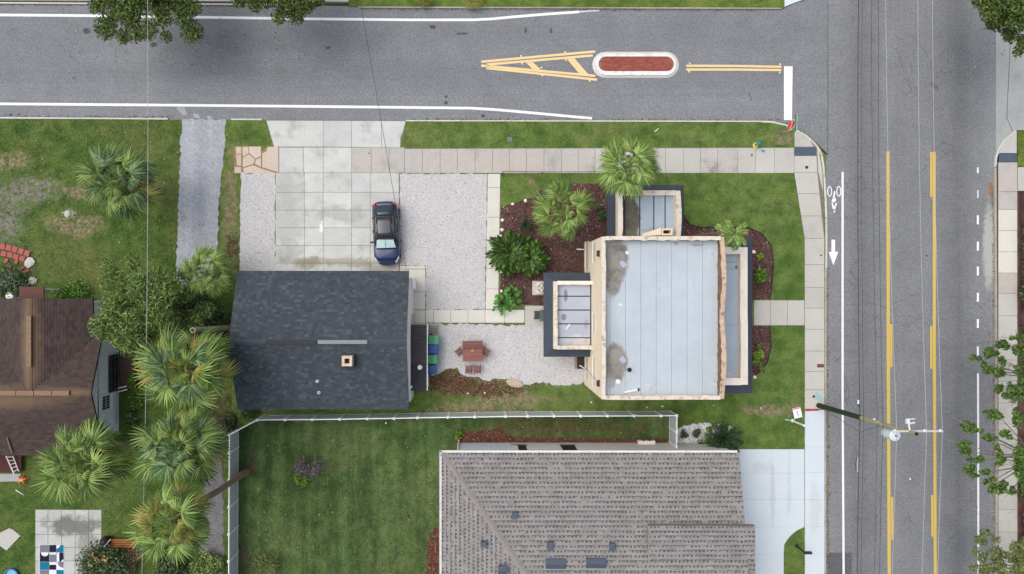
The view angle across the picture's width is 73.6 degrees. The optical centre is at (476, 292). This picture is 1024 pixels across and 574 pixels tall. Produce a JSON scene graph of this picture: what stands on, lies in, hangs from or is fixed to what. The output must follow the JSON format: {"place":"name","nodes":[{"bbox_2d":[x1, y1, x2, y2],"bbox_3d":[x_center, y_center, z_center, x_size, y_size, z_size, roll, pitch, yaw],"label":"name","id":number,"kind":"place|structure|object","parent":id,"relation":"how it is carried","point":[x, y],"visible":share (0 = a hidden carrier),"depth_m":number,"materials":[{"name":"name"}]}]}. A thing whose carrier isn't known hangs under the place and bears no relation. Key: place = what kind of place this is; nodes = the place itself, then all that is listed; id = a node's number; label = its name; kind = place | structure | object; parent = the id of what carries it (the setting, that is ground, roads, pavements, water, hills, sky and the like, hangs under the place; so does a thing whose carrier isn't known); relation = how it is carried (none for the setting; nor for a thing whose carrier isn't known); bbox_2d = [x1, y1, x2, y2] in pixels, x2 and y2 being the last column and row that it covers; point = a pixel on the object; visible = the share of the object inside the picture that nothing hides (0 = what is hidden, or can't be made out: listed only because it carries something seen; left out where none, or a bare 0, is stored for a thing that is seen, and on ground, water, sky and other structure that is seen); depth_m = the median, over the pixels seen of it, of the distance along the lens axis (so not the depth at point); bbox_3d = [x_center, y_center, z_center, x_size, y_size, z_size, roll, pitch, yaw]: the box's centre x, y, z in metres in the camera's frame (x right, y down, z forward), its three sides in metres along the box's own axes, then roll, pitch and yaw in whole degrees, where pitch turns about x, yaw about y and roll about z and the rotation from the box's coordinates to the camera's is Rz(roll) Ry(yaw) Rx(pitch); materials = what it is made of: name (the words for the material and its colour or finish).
{"place":"outdoors","nodes":[
{"label":"outdoors","id":0,"kind":"place"},
{"bbox_2d":[0,120,231,573],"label":"lawn","id":1,"kind":"structure","parent":0,"point":[13,222],"depth_m":47.30,"materials":[{"name":"green plant"}]},
{"bbox_2d":[0,528,20,550],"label":"flagstone","id":2,"kind":"object","parent":1,"relation":"on","point":[10,538],"visible":1,"depth_m":47.25,"materials":[{"name":"stone"}]},
{"bbox_2d":[0,474,20,481],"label":"deck landing","id":3,"kind":"object","parent":1,"relation":"on","point":[8,477],"visible":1,"depth_m":47.27,"materials":[{"name":"wood"}]},
{"bbox_2d":[0,455,21,471],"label":"back deck","id":4,"kind":"structure","parent":1,"relation":"on","point":[4,465],"depth_m":46.98,"materials":[{"name":"wood"}]},
{"bbox_2d":[0,244,30,273],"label":"brick edging","id":5,"kind":"object","parent":1,"relation":"on","point":[17,257],"visible":0.94,"depth_m":47.21,"materials":[{"name":"brick"}]},
{"bbox_2d":[0,261,32,297],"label":"leafy shrub","id":6,"kind":"object","parent":1,"relation":"on","point":[13,289],"visible":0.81,"depth_m":46.53,"materials":[{"name":"green plant"}]},
{"bbox_2d":[0,287,118,454],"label":"brown roofed house","id":7,"kind":"structure","parent":1,"relation":"on","point":[54,363],"depth_m":43.85,"materials":[{"name":"brown"}]},
{"bbox_2d":[101,393,112,411],"bbox_3d":[-24.731,7.374,45.629,0.235,1.158,1.150,0,90,0],"label":"window","id":8,"kind":"structure","parent":7,"relation":"in","point":[104,402],"depth_m":45.71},
{"bbox_2d":[35,509,101,573],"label":"patio","id":9,"kind":"structure","parent":1,"relation":"on","point":[74,532],"depth_m":47.28,"materials":[{"name":"concrete"}]},
{"bbox_2d":[39,545,63,573],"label":"rug","id":10,"kind":"object","parent":9,"relation":"on","point":[51,559],"visible":1,"depth_m":47.27,"materials":[{"name":"fabric"}]},
{"bbox_2d":[49,278,93,297],"bbox_3d":[-27.842,0.083,46.930,3.166,1.205,2.216,0,90,0],"label":"leafy shrub","id":11,"kind":"object","parent":1,"relation":"on","point":[74,291],"visible":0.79,"depth_m":46.83,"materials":[{"name":"green plant"}]},
{"bbox_2d":[30,414,140,506],"bbox_3d":[-23.003,9.941,42.917,5.011,8.986,5.320,0,90,0],"label":"fan palm","id":12,"kind":"object","parent":1,"relation":"on","point":[108,464],"visible":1,"depth_m":39.43,"materials":[{"name":"plant"}]},
{"bbox_2d":[74,540,134,573],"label":"leafy shrub","id":13,"kind":"object","parent":1,"relation":"on","point":[106,561],"visible":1,"depth_m":46.04,"materials":[{"name":"green plant"}]},
{"bbox_2d":[73,142,163,222],"bbox_3d":[-22.205,-6.738,43.986,5.086,6.844,4.928,0,90,0],"label":"fan palm","id":14,"kind":"object","parent":1,"relation":"on","point":[140,182],"visible":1,"depth_m":41.48,"materials":[{"name":"plant"}]},
{"bbox_2d":[109,352,135,392],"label":"side deck","id":15,"kind":"structure","parent":1,"relation":"on","point":[126,368],"depth_m":46.96,"materials":[{"name":"brown wood"}]},
{"bbox_2d":[109,539,135,547],"bbox_3d":[-24.395,17.253,47.072,2.022,0.435,0.601,0,90,0],"label":"wooden bench","id":16,"kind":"object","parent":1,"relation":"on","point":[118,542],"visible":0.67,"depth_m":46.85,"materials":[{"name":"brown wood"}]},
{"bbox_2d":[114,547,145,573],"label":"palm litter","id":17,"kind":"object","parent":1,"relation":"on","point":[133,555],"visible":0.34,"depth_m":47.01,"materials":[{"name":"plant"}]},
{"bbox_2d":[124,406,135,425],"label":"leafy shrub","id":18,"kind":"object","parent":1,"relation":"on","point":[130,420],"visible":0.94,"depth_m":46.71,"materials":[{"name":"green plant"}]},
{"bbox_2d":[127,371,144,407],"bbox_3d":[-23.360,6.716,46.897,1.415,0.870,2.561,0,90,0],"label":"leafy shrub","id":19,"kind":"object","parent":1,"relation":"on","point":[137,395],"visible":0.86,"depth_m":46.78,"materials":[{"name":"green plant"}]},
{"bbox_2d":[134,384,142,521],"bbox_3d":[-23.162,10.994,46.748,0.048,1.104,9.358,0,90,0],"label":"wire fence","id":20,"kind":"object","parent":1,"relation":"on","point":[134,449],"visible":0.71,"depth_m":46.20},
{"bbox_2d":[86,252,215,363],"bbox_3d":[-21.082,0.704,44.195,7.430,6.477,6.845,38,90,0],"label":"feathery tree","id":21,"kind":"object","parent":1,"relation":"on","point":[156,297],"visible":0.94,"depth_m":42.12,"materials":[{"name":"green plant"}]},
{"bbox_2d":[152,553,187,573],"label":"leafy shrub","id":22,"kind":"object","parent":1,"relation":"on","point":[165,566],"visible":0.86,"depth_m":46.12,"materials":[{"name":"green plant"}]},
{"bbox_2d":[129,402,233,488],"bbox_3d":[-16.876,8.847,42.482,5.535,9.855,5.054,0,90,0],"label":"fan palm","id":23,"kind":"object","parent":1,"relation":"on","point":[208,446],"visible":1,"depth_m":38.52,"materials":[{"name":"plant"}]},
{"bbox_2d":[131,321,243,412],"bbox_3d":[-17.212,4.550,42.919,6.084,8.963,5.970,0,90,0],"label":"fan palm","id":24,"kind":"object","parent":1,"relation":"on","point":[200,364],"visible":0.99,"depth_m":39.54,"materials":[{"name":"plant"}]},
{"bbox_2d":[156,280,229,356],"bbox_3d":[-19.105,2.038,46.086,5.322,1.854,5.839,0,90,0],"label":"shade bush","id":25,"kind":"object","parent":1,"relation":"on","point":[216,317],"visible":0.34,"depth_m":45.93,"materials":[{"name":"green plant"}]},
{"bbox_2d":[187,549,223,573],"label":"leafy shrub","id":26,"kind":"object","parent":1,"relation":"on","point":[209,563],"visible":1,"depth_m":46.53,"materials":[{"name":"green plant"}]},
{"bbox_2d":[178,243,233,298],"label":"fan palm","id":27,"kind":"object","parent":1,"relation":"on","point":[221,283],"visible":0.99,"depth_m":43.38,"materials":[{"name":"plant"}]},
{"bbox_2d":[216,412,234,434],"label":"leafy shrub","id":28,"kind":"object","parent":1,"relation":"on","point":[227,426],"visible":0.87,"depth_m":46.88,"materials":[{"name":"green plant"}]},
{"bbox_2d":[1,8,1012,571],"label":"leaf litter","id":29,"kind":"object","parent":1,"relation":"on","point":[195,292],"visible":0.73,"depth_m":47.26,"materials":[{"name":"plant"}]},
{"bbox_2d":[142,0,147,563],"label":"overhead wire","id":30,"kind":"object","parent":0,"point":[147,247],"visible":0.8,"depth_m":39.76,"materials":[{"name":"metal"}]},
{"bbox_2d":[0,0,348,3],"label":"sidewalk","id":31,"kind":"structure","parent":0,"point":[229,1],"depth_m":47.38,"materials":[{"name":"concrete"}]},
{"bbox_2d":[87,0,204,45],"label":"oak tree","id":32,"kind":"object","parent":31,"relation":"on","point":[189,8],"visible":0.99,"depth_m":42.41,"materials":[{"name":"green plant"}]},
{"bbox_2d":[231,0,325,25],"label":"oak tree","id":33,"kind":"object","parent":31,"relation":"on","point":[294,15],"visible":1,"depth_m":42.39,"materials":[{"name":"green plant"}]},
{"bbox_2d":[176,118,225,287],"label":"old driveway","id":34,"kind":"structure","parent":0,"point":[202,142],"depth_m":47.29,"materials":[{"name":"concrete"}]},
{"bbox_2d":[199,412,224,573],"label":"side path","id":35,"kind":"structure","parent":0,"point":[215,517],"depth_m":47.29,"materials":[{"name":"concrete"}]},
{"bbox_2d":[234,146,278,172],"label":"broken pavement","id":36,"kind":"structure","parent":0,"point":[252,159],"depth_m":47.28,"materials":[{"name":"stone"}]},
{"bbox_2d":[266,120,405,270],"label":"driveway","id":37,"kind":"structure","parent":0,"point":[335,177],"depth_m":47.28,"materials":[{"name":"concrete"}]},
{"bbox_2d":[370,201,401,265],"bbox_3d":[-6.184,-3.994,46.546,2.140,1.502,4.378,-3,90,0],"label":"parked car","id":38,"kind":"object","parent":37,"relation":"on","point":[385,219],"visible":0.94,"depth_m":46.13,"materials":[{"name":"blue paint"}]},
{"bbox_2d":[376,240,394,247],"bbox_3d":[-6.150,-3.246,45.983,1.321,0.360,0.526,-3,90,0],"label":"sunshade","id":39,"kind":"object","parent":38,"relation":"in","point":[389,244],"visible":1,"depth_m":45.98,"materials":[{"name":"white plastic"}]},
{"bbox_2d":[0,0,827,154],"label":"side street","id":40,"kind":"structure","parent":0,"point":[533,64],"depth_m":47.40,"materials":[{"name":"asphalt"}]},
{"bbox_2d":[2,2,994,573],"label":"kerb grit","id":41,"kind":"object","parent":40,"relation":"on","point":[664,118],"visible":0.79,"depth_m":47.38,"materials":[{"name":"gravel"}]},
{"bbox_2d":[238,414,668,573],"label":"fenced lawn","id":42,"kind":"structure","parent":0,"point":[347,485],"depth_m":47.30,"materials":[{"name":"green plant"}]},
{"bbox_2d":[123,468,249,567],"bbox_3d":[-16.742,12.490,41.535,4.607,11.754,4.457,0,90,0],"label":"fan palm","id":43,"kind":"object","parent":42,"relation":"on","point":[190,512],"visible":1,"depth_m":36.61,"materials":[{"name":"plant"}]},
{"bbox_2d":[251,553,279,573],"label":"twiggy shrub","id":44,"kind":"object","parent":42,"relation":"on","point":[261,563],"visible":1,"depth_m":46.88,"materials":[{"name":"green plant"}]},
{"bbox_2d":[293,470,309,487],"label":"leafy shrub","id":45,"kind":"object","parent":42,"relation":"on","point":[303,481],"visible":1,"depth_m":46.82,"materials":[{"name":"green plant"}]},
{"bbox_2d":[293,456,325,480],"bbox_3d":[-11.533,12.187,46.949,2.242,0.927,1.662,12,90,0],"label":"flowering shrub","id":46,"kind":"object","parent":42,"relation":"on","point":[306,469],"visible":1,"depth_m":46.85,"materials":[{"name":"plant"}]},
{"bbox_2d":[426,528,440,573],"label":"red mulch strip","id":47,"kind":"object","parent":42,"relation":"on","point":[433,552],"visible":0.47,"depth_m":47.29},
{"bbox_2d":[426,369,668,573],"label":"red mulch","id":48,"kind":"object","parent":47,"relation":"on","point":[499,431],"visible":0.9,"depth_m":47.27,"materials":[{"name":"wood"}]},
{"bbox_2d":[227,410,677,573],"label":"vinyl fence","id":49,"kind":"object","parent":42,"relation":"on","point":[232,535],"visible":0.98,"depth_m":46.31,"materials":[{"name":"plastic"}]},
{"bbox_2d":[455,429,667,443],"bbox_3d":[5.903,10.011,47.328,14.873,0.083,1.083,0,90,0],"label":"red mulch strip","id":50,"kind":"object","parent":42,"relation":"on","point":[518,439],"visible":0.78,"depth_m":47.29,"materials":[{"name":"wood"}]},
{"bbox_2d":[400,174,542,325],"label":"garden path","id":51,"kind":"structure","parent":0,"point":[423,314],"depth_m":47.28,"materials":[{"name":"concrete"}]},
{"bbox_2d":[220,120,825,573],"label":"front lawn","id":52,"kind":"structure","parent":0,"point":[606,130],"depth_m":47.30,"materials":[{"name":"green plant"}]},
{"bbox_2d":[190,325,230,332],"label":"dead palm trunk","id":53,"kind":"object","parent":52,"relation":"on","point":[202,329],"visible":0.81,"depth_m":42.97,"materials":[{"name":"grey wood"}]},
{"bbox_2d":[237,409,258,420],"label":"leafy shrub","id":54,"kind":"object","parent":52,"relation":"on","point":[248,413],"visible":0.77,"depth_m":47.01,"materials":[{"name":"green plant"}]},
{"bbox_2d":[239,172,275,270],"bbox_3d":[-15.175,-4.851,47.330,2.548,0.081,6.893,0,90,0],"label":"gravel strip","id":55,"kind":"object","parent":52,"relation":"on","point":[250,196],"visible":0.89,"depth_m":47.29,"materials":[{"name":"gravel"}]},
{"bbox_2d":[229,271,415,408],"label":"garage","id":56,"kind":"structure","parent":52,"relation":"on","point":[343,338],"depth_m":43.69,"materials":[{"name":"grey"}]},
{"bbox_2d":[410,324,428,390],"bbox_3d":[-3.839,4.320,46.140,1.158,2.520,4.376,0,90,0],"label":"lean to shed","id":57,"kind":"object","parent":52,"relation":"on","point":[419,359],"visible":1,"depth_m":45.13,"materials":[{"name":"metal"}]},
{"bbox_2d":[399,173,486,309],"bbox_3d":[-2.318,-3.499,47.329,6.090,0.082,9.488,0,90,0],"label":"gravel bed","id":58,"kind":"object","parent":52,"relation":"on","point":[437,225],"visible":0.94,"depth_m":47.29,"materials":[{"name":"gravel"}]},
{"bbox_2d":[236,169,583,386],"bbox_3d":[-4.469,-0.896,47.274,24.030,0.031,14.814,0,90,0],"label":"gravel","id":59,"kind":"structure","parent":58,"relation":"on","point":[415,252],"depth_m":47.28,"materials":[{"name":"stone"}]},
{"bbox_2d":[429,323,583,385],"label":"gravel patio","id":60,"kind":"structure","parent":52,"relation":"on","point":[497,343],"depth_m":47.29,"materials":[{"name":"gravel"}]},
{"bbox_2d":[462,341,482,361],"bbox_3d":[-0.284,4.022,46.916,1.360,0.745,1.385,-2,90,0],"label":"patio table","id":61,"kind":"object","parent":60,"relation":"on","point":[468,346],"visible":1,"depth_m":46.54,"materials":[{"name":"brown wood"}]},
{"bbox_2d":[0,0,1023,573],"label":"grass","id":62,"kind":"structure","parent":52,"relation":"on","point":[122,126],"depth_m":47.28,"materials":[{"name":"plant"}]},
{"bbox_2d":[596,136,661,201],"bbox_3d":[9.138,-7.279,43.520,4.286,7.773,3.922,0,90,0],"label":"fan palm","id":63,"kind":"object","parent":52,"relation":"on","point":[612,158],"visible":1,"depth_m":40.16,"materials":[{"name":"plant"}]},
{"bbox_2d":[499,183,773,375],"bbox_3d":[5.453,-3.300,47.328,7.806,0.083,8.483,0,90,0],"label":"mulch bed","id":64,"kind":"object","parent":52,"relation":"on","point":[557,263],"visible":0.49,"depth_m":47.29,"materials":[{"name":"wood"}]},
{"bbox_2d":[492,293,513,315],"bbox_3d":[1.827,0.858,46.823,1.563,0.967,1.574,0,90,0],"label":"broad leaf plant","id":65,"kind":"object","parent":64,"relation":"on","point":[501,309],"visible":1,"depth_m":46.67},
{"bbox_2d":[484,229,532,277],"bbox_3d":[2.313,-2.638,46.414,3.671,1.836,3.439,0,90,0],"label":"split leaf plant","id":66,"kind":"object","parent":64,"relation":"on","point":[503,253],"visible":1,"depth_m":46.01,"materials":[{"name":"plant"}]},
{"bbox_2d":[504,284,522,307],"bbox_3d":[2.589,0.168,46.832,1.246,0.950,1.485,-32,90,0],"label":"broad leaf plant","id":67,"kind":"object","parent":64,"relation":"on","point":[517,294],"visible":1,"depth_m":46.63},
{"bbox_2d":[517,216,534,232],"bbox_3d":[3.378,-4.596,46.884,1.200,0.923,1.187,-37,90,0],"label":"cycad","id":68,"kind":"object","parent":64,"relation":"on","point":[525,225],"visible":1,"depth_m":46.65,"materials":[{"name":"green plant"}]},
{"bbox_2d":[512,238,551,277],"bbox_3d":[3.488,-2.329,46.426,3.271,1.811,2.833,0,90,0],"label":"split leaf plant","id":69,"kind":"object","parent":64,"relation":"on","point":[534,263],"visible":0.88,"depth_m":46.10,"materials":[{"name":"plant"}]},
{"bbox_2d":[532,281,542,294],"bbox_3d":[4.339,-0.284,46.892,1.000,0.815,0.980,0,90,0],"label":"air conditioner","id":70,"kind":"object","parent":64,"relation":"on","point":[537,287],"visible":0.66,"depth_m":47.21,"materials":[{"name":"metal"}]},
{"bbox_2d":[531,179,599,242],"bbox_3d":[5.206,-5.089,44.345,4.000,6.142,3.947,28,90,0],"label":"fan palm","id":71,"kind":"object","parent":64,"relation":"on","point":[583,205],"visible":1,"depth_m":42.25,"materials":[{"name":"plant"}]},
{"bbox_2d":[543,185,751,399],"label":"flat roofed house","id":72,"kind":"structure","parent":52,"relation":"on","point":[677,325],"depth_m":41.12,"materials":[{"name":"beige paint"}]},
{"bbox_2d":[677,422,730,443],"bbox_3d":[15.769,9.832,47.330,4.041,0.080,1.586,0,90,0],"label":"white stone bed","id":73,"kind":"object","parent":52,"relation":"on","point":[700,433],"visible":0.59,"depth_m":47.29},
{"bbox_2d":[705,421,743,453],"bbox_3d":[16.842,10.042,46.456,2.774,1.766,2.512,35,90,0],"label":"cycad","id":74,"kind":"object","parent":73,"relation":"on","point":[723,438],"visible":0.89,"depth_m":46.05,"materials":[{"name":"green plant"}]},
{"bbox_2d":[684,219,772,299],"bbox_3d":[17.248,-2.510,47.328,6.600,0.083,6.066,0,90,0],"label":"mulch bed","id":75,"kind":"object","parent":52,"relation":"on","point":[765,260],"visible":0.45,"depth_m":47.29,"materials":[{"name":"wood"}]},
{"bbox_2d":[693,220,748,250],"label":"slender palm","id":76,"kind":"object","parent":75,"relation":"on","point":[740,232],"visible":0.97,"depth_m":42.09,"materials":[{"name":"plant"}]},
{"bbox_2d":[754,267,767,282],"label":"leafy shrub","id":77,"kind":"object","parent":75,"relation":"on","point":[760,275],"visible":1,"depth_m":46.84,"materials":[{"name":"green plant"}]},
{"bbox_2d":[684,216,773,298],"bbox_3d":[17.802,-3.860,47.280,9.648,0.087,3.018,43,90,0],"label":"bed edging","id":78,"kind":"object","parent":52,"relation":"on","point":[753,230],"visible":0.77,"depth_m":47.24,"materials":[{"name":"black plastic"}]},
{"bbox_2d":[752,326,769,375],"bbox_3d":[19.145,4.077,47.328,2.431,0.083,3.482,0,90,0],"label":"mulch bed","id":79,"kind":"object","parent":52,"relation":"on","point":[763,339],"visible":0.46,"depth_m":47.29,"materials":[{"name":"wood"}]},
{"bbox_2d":[752,344,764,365],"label":"leafy shrub","id":80,"kind":"object","parent":79,"relation":"on","point":[758,355],"visible":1,"depth_m":46.80,"materials":[{"name":"green plant"}]},
{"bbox_2d":[349,0,783,8],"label":"verge","id":81,"kind":"structure","parent":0,"point":[553,3],"depth_m":47.30,"materials":[{"name":"green plant"}]},
{"bbox_2d":[459,0,484,8],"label":"ornamental grass","id":82,"kind":"object","parent":81,"relation":"on","point":[472,3],"depth_m":46.89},
{"bbox_2d":[318,130,823,573],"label":"sidewalk","id":83,"kind":"structure","parent":0,"point":[808,312],"depth_m":47.28,"materials":[{"name":"concrete"}]},
{"bbox_2d":[795,147,815,154],"bbox_3d":[22.740,-9.746,47.286,1.444,0.048,0.567,0,90,0],"label":"tactile mat","id":84,"kind":"object","parent":83,"relation":"on","point":[805,150],"visible":1,"depth_m":47.27,"materials":[{"name":"plastic"}]},
{"bbox_2d":[816,403,941,440],"bbox_3d":[24.075,7.559,42.093,2.363,10.620,1.570,-31,90,0],"label":"utility pole","id":85,"kind":"object","parent":83,"relation":"on","point":[888,431],"visible":0.96,"depth_m":39.42,"materials":[{"name":"brown wood"}]},
{"bbox_2d":[857,0,859,573],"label":"overhead wire","id":86,"kind":"object","parent":85,"relation":"attached to","point":[858,338],"visible":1,"depth_m":42.28,"materials":[{"name":"metal"}]},
{"bbox_2d":[861,101,863,547],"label":"overhead wire","id":87,"kind":"object","parent":85,"relation":"attached to","point":[862,306],"visible":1,"depth_m":41.74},
{"bbox_2d":[871,8,877,573],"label":"overhead wire","id":88,"kind":"object","parent":85,"relation":"attached to","point":[873,244],"visible":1,"depth_m":40.76,"materials":[{"name":"metal"}]},
{"bbox_2d":[878,0,882,573],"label":"overhead wire","id":89,"kind":"object","parent":85,"relation":"attached to","point":[879,244],"visible":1,"depth_m":39.80,"materials":[{"name":"metal"}]},
{"bbox_2d":[885,0,896,573],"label":"overhead wire","id":90,"kind":"object","parent":85,"relation":"attached to","point":[891,295],"visible":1,"depth_m":37.44,"materials":[{"name":"metal"}]},
{"bbox_2d":[918,63,926,566],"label":"overhead wire","id":91,"kind":"object","parent":85,"relation":"attached to","point":[922,310],"visible":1,"depth_m":37.41,"materials":[{"name":"metal"}]},
{"bbox_2d":[932,0,942,573],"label":"overhead wire","id":92,"kind":"object","parent":85,"relation":"attached to","point":[937,282],"visible":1,"depth_m":37.45,"materials":[{"name":"metal"}]},
{"bbox_2d":[240,3,1023,306],"bbox_3d":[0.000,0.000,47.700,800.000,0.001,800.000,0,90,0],"label":"ground","id":93,"kind":"structure","parent":0,"point":[348,5],"depth_m":47.70,"materials":[{"name":"green plant"}]},
{"bbox_2d":[0,2,1016,573],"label":"kerb","id":94,"kind":"structure","parent":93,"relation":"on","point":[644,120],"depth_m":47.27,"materials":[{"name":"concrete"}]},
{"bbox_2d":[439,439,754,573],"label":"grey roofed house","id":95,"kind":"structure","parent":93,"relation":"on","point":[643,506],"depth_m":43.14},
{"bbox_2d":[1018,192,1023,573],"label":"hedge bed","id":96,"kind":"object","parent":93,"relation":"on","point":[1021,331],"visible":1,"depth_m":47.29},
{"bbox_2d":[949,402,1023,495],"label":"street tree","id":97,"kind":"object","parent":96,"relation":"on","point":[1017,455],"visible":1,"depth_m":41.04,"materials":[{"name":"green plant"}]},
{"bbox_2d":[960,331,1023,429],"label":"street tree","id":98,"kind":"object","parent":96,"relation":"on","point":[1012,390],"visible":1,"depth_m":41.10,"materials":[{"name":"green plant"}]},
{"bbox_2d":[968,528,1023,573],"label":"street tree","id":99,"kind":"object","parent":96,"relation":"on","point":[1001,568],"visible":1,"depth_m":41.71,"materials":[{"name":"green plant"}]},
{"bbox_2d":[1019,219,1023,311],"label":"hedge","id":100,"kind":"object","parent":96,"relation":"on","point":[1022,287],"visible":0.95,"depth_m":46.80,"materials":[{"name":"green plant"}]},
{"bbox_2d":[592,52,678,77],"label":"median island","id":101,"kind":"structure","parent":0,"point":[635,64],"depth_m":47.26,"materials":[{"name":"concrete"}]},
{"bbox_2d":[731,449,803,573],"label":"white driveway","id":102,"kind":"structure","parent":0,"point":[773,489],"depth_m":47.28,"materials":[{"name":"concrete"}]},
{"bbox_2d":[826,0,995,573],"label":"road","id":103,"kind":"structure","parent":0,"point":[958,137],"depth_m":47.40,"materials":[{"name":"asphalt"}]},
{"bbox_2d":[996,4,1023,573],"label":"sidewalk","id":104,"kind":"structure","parent":0,"point":[1010,107],"depth_m":47.28,"materials":[{"name":"concrete"}]},
{"bbox_2d":[967,0,1023,59],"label":"street tree","id":105,"kind":"object","parent":104,"relation":"on","point":[999,15],"visible":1,"depth_m":39.90,"materials":[{"name":"green plant"}]},
{"bbox_2d":[999,154,1016,161],"bbox_3d":[36.762,-9.303,47.286,1.223,0.048,0.567,0,90,0],"label":"tactile mat","id":106,"kind":"object","parent":104,"relation":"on","point":[1007,157],"visible":1,"depth_m":47.27,"materials":[{"name":"plastic"}]},
{"bbox_2d":[1013,131,1023,166],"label":"verge","id":107,"kind":"structure","parent":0,"point":[1019,154],"depth_m":47.30,"materials":[{"name":"green plant"}]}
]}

